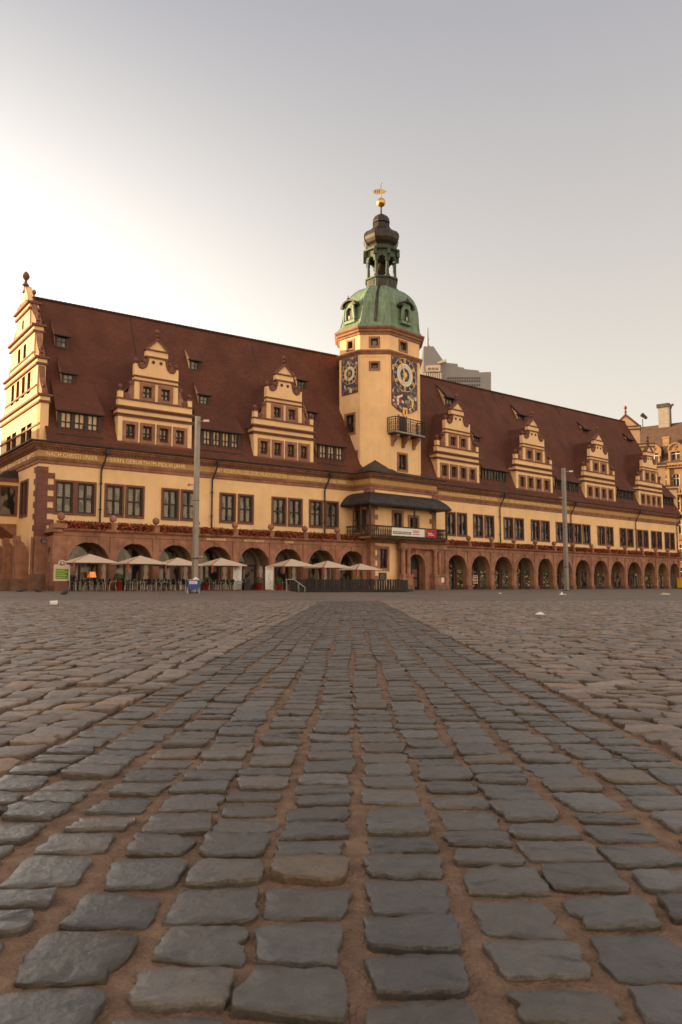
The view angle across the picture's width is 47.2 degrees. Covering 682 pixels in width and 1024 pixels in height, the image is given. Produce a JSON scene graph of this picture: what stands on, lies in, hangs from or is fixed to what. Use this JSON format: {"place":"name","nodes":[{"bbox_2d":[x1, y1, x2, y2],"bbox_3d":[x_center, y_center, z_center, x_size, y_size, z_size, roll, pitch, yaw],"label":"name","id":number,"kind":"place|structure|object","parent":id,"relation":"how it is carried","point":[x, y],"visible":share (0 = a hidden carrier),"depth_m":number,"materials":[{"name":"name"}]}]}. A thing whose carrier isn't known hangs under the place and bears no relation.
{"place":"outdoors","nodes":[
{"label":"outdoors","id":0,"kind":"place"},
{"bbox_2d":[42,590,289,591],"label":"terrace pavement","id":1,"kind":"structure","parent":0,"point":[198,590],"depth_m":62.77,"materials":[{"name":"stone"}]},
{"bbox_2d":[53,560,69,590],"bbox_3d":[-20.049,4.554,56.055,1.120,2.227,0.248,4,-7,-36],"label":"menu board","id":2,"kind":"object","parent":1,"relation":"on","point":[61,572],"visible":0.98,"depth_m":55.94,"materials":[{"name":"beige wood"}]},
{"bbox_2d":[69,579,76,590],"bbox_3d":[-19.919,5.415,58.107,0.509,0.906,0.554,2,-6,-24],"label":"bistro chair","id":3,"kind":"object","parent":1,"relation":"on","point":[73,583],"visible":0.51,"depth_m":58.26,"materials":[{"name":"black metal"}]},
{"bbox_2d":[81,578,89,590],"bbox_3d":[-18.537,5.282,56.698,0.554,0.906,0.509,4,-7,-39],"label":"bistro chair","id":4,"kind":"object","parent":1,"relation":"on","point":[83,581],"visible":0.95,"depth_m":56.59,"materials":[{"name":"black metal"}]},
{"bbox_2d":[88,572,95,586],"bbox_3d":[-19.593,5.457,61.421,0.680,1.500,0.663,4,-7,-36],"label":"table lamp","id":5,"kind":"object","parent":1,"relation":"on","point":[92,574],"visible":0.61,"depth_m":61.24,"materials":[{"name":"orange"}]},
{"bbox_2d":[65,554,118,590],"bbox_3d":[-18.657,4.458,57.819,3.290,2.750,3.280,4,-7,-36],"label":"parasol","id":6,"kind":"object","parent":1,"relation":"on","point":[89,559],"visible":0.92,"depth_m":57.22,"materials":[{"name":"beige fabric"}]},
{"bbox_2d":[112,573,123,590],"bbox_3d":[-16.576,5.200,58.161,0.847,1.338,0.866,4,-7,-36],"label":"red planter","id":7,"kind":"object","parent":1,"relation":"on","point":[119,583],"visible":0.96,"depth_m":57.98,"materials":[{"name":"red"}]},
{"bbox_2d":[112,555,167,590],"bbox_3d":[-15.513,4.690,60.116,3.257,2.722,3.247,4,-7,-38],"label":"parasol","id":8,"kind":"object","parent":1,"relation":"on","point":[139,560],"visible":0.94,"depth_m":59.59,"materials":[{"name":"fabric"}]},
{"bbox_2d":[146,579,155,590],"bbox_3d":[-14.505,5.565,59.700,0.554,0.906,0.509,4,-7,-38],"label":"bistro chair","id":9,"kind":"object","parent":1,"relation":"on","point":[154,580],"visible":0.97,"depth_m":59.73,"materials":[{"name":"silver metal"}]},
{"bbox_2d":[147,579,155,590],"bbox_3d":[-14.420,5.543,59.467,0.509,0.906,0.554,-3,-6,29],"label":"bistro chair","id":10,"kind":"object","parent":1,"relation":"on","point":[149,581],"visible":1,"depth_m":59.30,"materials":[{"name":"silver metal"}]},
{"bbox_2d":[151,557,203,590],"bbox_3d":[-13.017,4.905,61.940,3.158,2.640,3.149,4,-7,-34],"label":"parasol","id":11,"kind":"object","parent":1,"relation":"on","point":[178,562],"visible":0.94,"depth_m":61.41,"materials":[{"name":"fabric"}]},
{"bbox_2d":[203,576,211,590],"bbox_3d":[-10.734,5.728,62.703,0.754,1.142,0.752,4,-7,-36],"label":"red planter","id":12,"kind":"object","parent":1,"relation":"on","point":[206,586],"visible":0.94,"depth_m":62.48,"materials":[{"name":"red plastic"}]},
{"bbox_2d":[201,558,246,589],"bbox_3d":[-9.912,5.091,64.211,3.224,2.695,3.214,4,-7,-37],"label":"parasol","id":13,"kind":"object","parent":1,"relation":"on","point":[220,562],"visible":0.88,"depth_m":63.57,"materials":[{"name":"fabric"}]},
{"bbox_2d":[232,566,241,589],"bbox_3d":[-8.618,5.505,64.903,0.840,2.000,0.240,4,-7,-36],"label":"rollup banner","id":14,"kind":"object","parent":1,"relation":"on","point":[237,573],"visible":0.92,"depth_m":64.91,"materials":[{"name":"white plastic"}]},
{"bbox_2d":[242,579,250,589],"bbox_3d":[-7.825,6.011,64.679,0.630,0.950,0.520,4,-7,-36],"label":"chalkboard","id":15,"kind":"object","parent":1,"relation":"on","point":[246,585],"visible":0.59,"depth_m":64.61,"materials":[{"name":"grey"}]},
{"bbox_2d":[255,577,262,589],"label":"red planter","id":16,"kind":"object","parent":1,"relation":"on","point":[258,585],"visible":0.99,"depth_m":66.10,"materials":[{"name":"red plastic"}]},
{"bbox_2d":[264,567,273,589],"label":"rollup banner","id":17,"kind":"object","parent":1,"relation":"on","point":[269,572],"visible":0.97,"depth_m":66.69,"materials":[{"name":"white plastic"}]},
{"bbox_2d":[275,578,282,589],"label":"red planter","id":18,"kind":"object","parent":1,"relation":"on","point":[278,585],"visible":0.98,"depth_m":65.92,"materials":[{"name":"red plastic"}]},
{"bbox_2d":[266,559,316,589],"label":"parasol","id":19,"kind":"object","parent":1,"relation":"on","point":[291,563],"visible":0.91,"depth_m":67.68,"materials":[{"name":"fabric"}]},
{"bbox_2d":[187,580,199,592],"bbox_3d":[-8.000,4.043,42.408,0.660,0.735,0.640,1,-5,-8],"label":"blue cart","id":20,"kind":"object","parent":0,"point":[193,584],"visible":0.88,"depth_m":42.12,"materials":[{"name":"paint"}]},
{"bbox_2d":[0,601,681,1023],"bbox_3d":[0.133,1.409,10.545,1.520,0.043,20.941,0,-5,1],"label":"sett paving","id":21,"kind":"structure","parent":0,"point":[296,975],"depth_m":1.21,"materials":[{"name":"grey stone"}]},
{"bbox_2d":[0,600,681,773],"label":"cobble paving","id":22,"kind":"structure","parent":0,"point":[86,647],"depth_m":4.93,"materials":[{"name":"grey stone"}]},
{"bbox_2d":[50,600,58,605],"bbox_3d":[-5.695,1.808,15.502,0.152,0.124,0.121,3,-6,-29],"label":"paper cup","id":23,"kind":"object","parent":22,"relation":"on","point":[54,603],"visible":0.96,"depth_m":15.47,"materials":[{"name":"white paper"}]},
{"bbox_2d":[0,588,681,600],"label":"market square","id":24,"kind":"structure","parent":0,"point":[547,595],"depth_m":32.98,"materials":[{"name":"grey stone"}]},
{"bbox_2d":[60,589,68,595],"bbox_3d":[-11.403,3.315,32.215,0.210,0.268,0.633,-1,-5,10],"label":"pigeon","id":25,"kind":"object","parent":24,"relation":"on","point":[64,591],"visible":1,"depth_m":32.15,"materials":[{"name":"grey"}]},
{"bbox_2d":[187,416,209,592],"bbox_3d":[-8.094,-0.462,44.243,1.182,10.050,0.595,0,-5,-1],"label":"light mast","id":26,"kind":"object","parent":24,"relation":"on","point":[195,543],"visible":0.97,"depth_m":44.15,"materials":[{"name":"metal"}]},
{"bbox_2d":[286,579,304,591],"bbox_3d":[-2.910,4.707,50.042,1.312,0.810,0.091,-1,-6,13],"label":"handrail","id":27,"kind":"object","parent":24,"relation":"on","point":[296,581],"visible":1,"depth_m":50.09,"materials":[{"name":"silver metal"}]},
{"bbox_2d":[0,182,681,590],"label":"town hall","id":28,"kind":"structure","parent":24,"relation":"on","point":[368,432],"depth_m":76.30,"materials":[{"name":"beige"}]},
{"bbox_2d":[19,480,23,517],"bbox_3d":[-26.024,-1.030,63.988,0.275,3.040,1.290,4,-7,-36],"label":"window","id":29,"kind":"structure","parent":28,"relation":"in","point":[21,489],"depth_m":64.27,"materials":[{"name":"brown"}]},
{"bbox_2d":[22,479,28,516],"bbox_3d":[-25.361,-1.116,63.082,0.275,3.040,1.240,4,-7,-36],"label":"window","id":30,"kind":"structure","parent":28,"relation":"in","point":[25,499],"depth_m":63.19,"materials":[{"name":"brown"}]},
{"bbox_2d":[53,479,75,514],"bbox_3d":[-21.846,-1.152,61.587,1.660,2.750,0.275,4,-7,-36],"label":"window","id":31,"kind":"structure","parent":28,"relation":"in","point":[64,491],"depth_m":61.63,"materials":[{"name":"grey glass"}]},
{"bbox_2d":[75,481,96,515],"bbox_3d":[-20.470,-1.056,62.597,1.660,2.750,0.275,4,-7,-36],"label":"window","id":32,"kind":"structure","parent":28,"relation":"in","point":[86,492],"depth_m":62.64,"materials":[{"name":"grey glass"}]},
{"bbox_2d":[60,519,112,530],"bbox_3d":[-19.757,1.056,60.314,4.145,0.886,1.359,4,-7,-36],"label":"flower trough","id":33,"kind":"object","parent":28,"relation":"attached to","point":[78,524],"visible":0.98,"depth_m":60.26,"materials":[{"name":"brown"}]},
{"bbox_2d":[104,483,124,517],"bbox_3d":[-18.595,-0.927,63.966,1.660,2.750,0.275,4,-7,-36],"label":"window","id":34,"kind":"structure","parent":28,"relation":"in","point":[114,494],"depth_m":64.00,"materials":[{"name":"grey"}]},
{"bbox_2d":[125,485,144,518],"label":"window","id":35,"kind":"structure","parent":28,"relation":"in","point":[134,500],"depth_m":65.04,"materials":[{"name":"grey glass"}]},
{"bbox_2d":[117,522,154,532],"bbox_3d":[-16.451,1.291,62.686,3.109,0.882,1.327,4,-7,-36],"label":"flower trough","id":36,"kind":"object","parent":28,"relation":"attached to","point":[124,526],"visible":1,"depth_m":62.50,"materials":[{"name":"brown"}]},
{"bbox_2d":[161,488,179,520],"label":"window","id":37,"kind":"structure","parent":28,"relation":"in","point":[170,504],"depth_m":66.89,"materials":[{"name":"grey glass"}]},
{"bbox_2d":[160,524,192,533],"bbox_3d":[-13.537,1.488,64.749,3.111,0.911,1.315,4,-7,-36],"label":"flower trough","id":38,"kind":"object","parent":28,"relation":"attached to","point":[172,529],"visible":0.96,"depth_m":64.56,"materials":[{"name":"brown"}]},
{"bbox_2d":[180,489,192,521],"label":"window","id":39,"kind":"structure","parent":28,"relation":"in","point":[186,502],"depth_m":67.83,"materials":[{"name":"grey"}]},
{"bbox_2d":[200,527,234,535],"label":"flower trough","id":40,"kind":"object","parent":28,"relation":"attached to","point":[216,530],"visible":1,"depth_m":66.78,"materials":[{"name":"brown"}]},
{"bbox_2d":[219,492,235,523],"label":"window","id":41,"kind":"structure","parent":28,"relation":"in","point":[227,501],"depth_m":70.14,"materials":[{"name":"grey glass"}]},
{"bbox_2d":[237,494,253,524],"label":"window","id":42,"kind":"structure","parent":28,"relation":"in","point":[245,502],"depth_m":71.24,"materials":[{"name":"grey glass"}]},
{"bbox_2d":[239,529,271,537],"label":"flower trough","id":43,"kind":"object","parent":28,"relation":"attached to","point":[256,533],"visible":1,"depth_m":68.92,"materials":[{"name":"brown"}]},
{"bbox_2d":[271,496,286,525],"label":"window","id":44,"kind":"structure","parent":28,"relation":"in","point":[278,504],"depth_m":73.33,"materials":[{"name":"grey glass"}]},
{"bbox_2d":[275,530,304,538],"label":"flower trough","id":45,"kind":"object","parent":28,"relation":"attached to","point":[287,534],"visible":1,"depth_m":71.04,"materials":[{"name":"brown"}]},
{"bbox_2d":[288,498,302,526],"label":"window","id":46,"kind":"structure","parent":28,"relation":"in","point":[295,505],"depth_m":74.42,"materials":[{"name":"grey glass"}]},
{"bbox_2d":[309,499,322,527],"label":"window","id":47,"kind":"structure","parent":28,"relation":"in","point":[315,506],"depth_m":75.80,"materials":[{"name":"grey glass"}]},
{"bbox_2d":[308,532,336,539],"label":"flower trough","id":48,"kind":"object","parent":28,"relation":"attached to","point":[319,535],"visible":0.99,"depth_m":73.20,"materials":[{"name":"brown"}]},
{"bbox_2d":[326,501,338,528],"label":"window","id":49,"kind":"structure","parent":28,"relation":"in","point":[332,507],"depth_m":76.97,"materials":[{"name":"grey"}]},
{"bbox_2d":[340,533,364,540],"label":"flower trough","id":50,"kind":"object","parent":28,"relation":"attached to","point":[351,536],"visible":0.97,"depth_m":75.17,"materials":[{"name":"brown"}]},
{"bbox_2d":[371,534,446,542],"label":"flower trough","id":51,"kind":"object","parent":28,"relation":"attached to","point":[406,538],"visible":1,"depth_m":77.64,"materials":[{"name":"brown"}]},
{"bbox_2d":[392,527,435,537],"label":"banner","id":52,"kind":"object","parent":28,"relation":"attached to","point":[411,532],"visible":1,"depth_m":78.37,"materials":[{"name":"white fabric"}]},
{"bbox_2d":[447,511,455,535],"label":"window","id":53,"kind":"structure","parent":28,"relation":"in","point":[450,515],"depth_m":88.01,"materials":[{"name":"grey glass"}]},
{"bbox_2d":[447,539,469,546],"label":"flower trough","id":54,"kind":"object","parent":28,"relation":"attached to","point":[458,542],"visible":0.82,"depth_m":85.06,"materials":[{"name":"brown"}]},
{"bbox_2d":[457,512,467,536],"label":"window","id":55,"kind":"structure","parent":28,"relation":"in","point":[461,524],"depth_m":89.14,"materials":[{"name":"grey glass"}]},
{"bbox_2d":[473,514,483,537],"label":"window","id":56,"kind":"structure","parent":28,"relation":"in","point":[478,521],"depth_m":91.12,"materials":[{"name":"grey glass"}]},
{"bbox_2d":[472,541,494,547],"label":"flower trough","id":57,"kind":"object","parent":28,"relation":"attached to","point":[481,544],"visible":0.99,"depth_m":87.69,"materials":[{"name":"brown"}]},
{"bbox_2d":[484,515,494,538],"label":"window","id":58,"kind":"structure","parent":28,"relation":"in","point":[489,526],"depth_m":92.51,"materials":[{"name":"grey"}]},
{"bbox_2d":[495,542,514,548],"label":"flower trough","id":59,"kind":"object","parent":28,"relation":"attached to","point":[504,545],"visible":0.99,"depth_m":90.31,"materials":[{"name":"brown"}]},
{"bbox_2d":[503,517,513,539],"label":"window","id":60,"kind":"structure","parent":28,"relation":"in","point":[508,522],"depth_m":94.88,"materials":[{"name":"grey glass"}]},
{"bbox_2d":[514,518,523,540],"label":"window","id":61,"kind":"structure","parent":28,"relation":"in","point":[518,529],"depth_m":96.30,"materials":[{"name":"grey"}]},
{"bbox_2d":[517,544,535,549],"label":"flower trough","id":62,"kind":"object","parent":28,"relation":"attached to","point":[526,546],"visible":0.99,"depth_m":93.11,"materials":[{"name":"brown"}]},
{"bbox_2d":[530,519,540,541],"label":"window","id":63,"kind":"structure","parent":28,"relation":"in","point":[535,529],"depth_m":98.57,"materials":[{"name":"grey glass"}]},
{"bbox_2d":[540,520,549,541],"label":"window","id":64,"kind":"structure","parent":28,"relation":"in","point":[545,537],"depth_m":99.95,"materials":[{"name":"grey"}]},
{"bbox_2d":[538,545,554,550],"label":"flower trough","id":65,"kind":"object","parent":28,"relation":"attached to","point":[546,547],"visible":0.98,"depth_m":95.86,"materials":[{"name":"brown"}]},
{"bbox_2d":[555,522,562,542],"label":"window","id":66,"kind":"structure","parent":28,"relation":"in","point":[559,525],"depth_m":102.07,"materials":[{"name":"grey glass"}]},
{"bbox_2d":[557,546,575,551],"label":"flower trough","id":67,"kind":"object","parent":28,"relation":"attached to","point":[560,548],"visible":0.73,"depth_m":98.32,"materials":[{"name":"brown"}]},
{"bbox_2d":[567,523,573,543],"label":"window","id":68,"kind":"structure","parent":28,"relation":"in","point":[568,524],"depth_m":103.83,"materials":[{"name":"grey glass"}]},
{"bbox_2d":[573,523,581,543],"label":"window","id":69,"kind":"structure","parent":28,"relation":"in","point":[577,539],"depth_m":104.85,"materials":[{"name":"grey glass"}]},
{"bbox_2d":[576,547,593,552],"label":"flower trough","id":70,"kind":"object","parent":28,"relation":"attached to","point":[582,549],"visible":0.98,"depth_m":101.46,"materials":[{"name":"brown"}]},
{"bbox_2d":[582,524,590,544],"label":"window","id":71,"kind":"structure","parent":28,"relation":"in","point":[586,528],"depth_m":106.24,"materials":[{"name":"grey glass"}]},
{"bbox_2d":[597,525,605,545],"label":"window","id":72,"kind":"structure","parent":28,"relation":"in","point":[601,536],"depth_m":108.80,"materials":[{"name":"grey"}]},
{"bbox_2d":[594,548,610,553],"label":"flower trough","id":73,"kind":"object","parent":28,"relation":"attached to","point":[600,550],"visible":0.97,"depth_m":104.24,"materials":[{"name":"brown"}]},
{"bbox_2d":[605,526,613,545],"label":"window","id":74,"kind":"structure","parent":28,"relation":"in","point":[609,530],"depth_m":110.21,"materials":[{"name":"grey"}]},
{"bbox_2d":[611,549,627,554],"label":"flower trough","id":75,"kind":"object","parent":28,"relation":"attached to","point":[618,551],"visible":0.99,"depth_m":107.14,"materials":[{"name":"brown"}]},
{"bbox_2d":[619,528,626,546],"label":"window","id":76,"kind":"structure","parent":28,"relation":"in","point":[622,531],"depth_m":112.63,"materials":[{"name":"grey"}]},
{"bbox_2d":[627,528,633,547],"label":"window","id":77,"kind":"structure","parent":28,"relation":"in","point":[629,531],"depth_m":113.98,"materials":[{"name":"grey glass"}]},
{"bbox_2d":[628,550,643,555],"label":"flower trough","id":78,"kind":"object","parent":28,"relation":"attached to","point":[634,552],"visible":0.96,"depth_m":110.01,"materials":[{"name":"brown"}]},
{"bbox_2d":[637,529,642,547],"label":"window","id":79,"kind":"structure","parent":28,"relation":"in","point":[639,543],"depth_m":115.81,"materials":[{"name":"grey"}]},
{"bbox_2d":[643,530,648,548],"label":"window","id":80,"kind":"structure","parent":28,"relation":"in","point":[645,532],"depth_m":116.97,"materials":[{"name":"grey"}]},
{"bbox_2d":[644,551,656,556],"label":"flower trough","id":81,"kind":"object","parent":28,"relation":"attached to","point":[648,553],"visible":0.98,"depth_m":112.90,"materials":[{"name":"brown"}]},
{"bbox_2d":[651,531,656,548],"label":"window","id":82,"kind":"structure","parent":28,"relation":"in","point":[653,533],"depth_m":118.55,"materials":[{"name":"grey"}]},
{"bbox_2d":[656,531,661,548],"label":"window","id":83,"kind":"structure","parent":28,"relation":"in","point":[659,534],"depth_m":119.89,"materials":[{"name":"grey"}]},
{"bbox_2d":[658,552,668,556],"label":"flower trough","id":84,"kind":"object","parent":28,"relation":"attached to","point":[665,554],"visible":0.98,"depth_m":115.42,"materials":[{"name":"brown"}]},
{"bbox_2d":[664,532,669,549],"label":"window","id":85,"kind":"structure","parent":28,"relation":"in","point":[666,534],"depth_m":121.36,"materials":[{"name":"grey"}]},
{"bbox_2d":[669,532,674,549],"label":"window","id":86,"kind":"structure","parent":28,"relation":"in","point":[672,540],"depth_m":122.54,"materials":[{"name":"grey"}]},
{"bbox_2d":[668,552,680,556],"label":"flower trough","id":87,"kind":"object","parent":28,"relation":"attached to","point":[675,555],"visible":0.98,"depth_m":117.64,"materials":[{"name":"brown"}]},
{"bbox_2d":[323,592,376,600],"bbox_3d":[0.345,3.740,35.305,1.500,0.001,29.011,0,-5,0],"label":"paved strip","id":88,"kind":"object","parent":24,"relation":"attached to","point":[349,596],"visible":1,"depth_m":27.00,"materials":[{"name":"grey stone"}]},
{"bbox_2d":[290,589,412,591],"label":"terrace platform","id":89,"kind":"structure","parent":24,"relation":"on","point":[364,590],"depth_m":49.83,"materials":[{"name":"grey stone"}]},
{"bbox_2d":[303,561,351,578],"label":"parasol","id":90,"kind":"object","parent":89,"relation":"on","point":[327,565],"visible":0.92,"depth_m":69.88,"materials":[{"name":"fabric"}]},
{"bbox_2d":[289,579,407,589],"bbox_3d":[2.885,4.938,53.276,5.510,0.720,12.593,-5,-7,42],"label":"board fence","id":91,"kind":"object","parent":89,"relation":"on","point":[367,584],"visible":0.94,"depth_m":50.38,"materials":[{"name":"grey"}]},
{"bbox_2d":[339,563,381,575],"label":"parasol","id":92,"kind":"object","parent":89,"relation":"on","point":[359,567],"visible":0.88,"depth_m":72.12,"materials":[{"name":"fabric"}]},
{"bbox_2d":[473,575,477,588],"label":"poster stand","id":93,"kind":"object","parent":24,"relation":"on","point":[475,579],"visible":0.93,"depth_m":88.32,"materials":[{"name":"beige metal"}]},
{"bbox_2d":[559,468,572,590],"bbox_3d":[18.502,1.397,64.158,1.182,10.100,0.627,0,-5,-3],"label":"light mast","id":94,"kind":"object","parent":24,"relation":"on","point":[565,535],"visible":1,"depth_m":64.05,"materials":[{"name":"metal"}]},
{"bbox_2d":[640,403,681,577],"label":"corner house","id":95,"kind":"structure","parent":24,"relation":"on","point":[665,435],"depth_m":140.31,"materials":[{"name":"stone"}]},
{"bbox_2d":[672,474,679,487],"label":"window","id":96,"kind":"structure","parent":95,"relation":"in","point":[676,481],"depth_m":137.86,"materials":[{"name":"white glass"}]},
{"bbox_2d":[677,496,679,509],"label":"window","id":97,"kind":"structure","parent":95,"relation":"in","point":[678,497],"depth_m":137.35,"materials":[{"name":"white paint"}]},
{"bbox_2d":[678,520,681,533],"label":"window","id":98,"kind":"structure","parent":95,"relation":"in","point":[679,527],"depth_m":136.92,"materials":[{"name":"grey glass"}]},
{"bbox_2d":[677,578,681,588],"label":"post box","id":99,"kind":"object","parent":24,"relation":"on","point":[679,583],"visible":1,"depth_m":117.39,"materials":[{"name":"orange paint"}]},
{"bbox_2d":[0,0,681,444],"label":"sky","id":100,"kind":"structure","parent":0,"point":[213,165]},
{"label":"ground","id":101,"kind":"structure","parent":0,"visible":0},
{"bbox_2d":[420,327,490,389],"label":"tower block","id":102,"kind":"structure","parent":101,"relation":"on","point":[434,364],"depth_m":633.63,"materials":[{"name":"beige concrete"}]}
]}

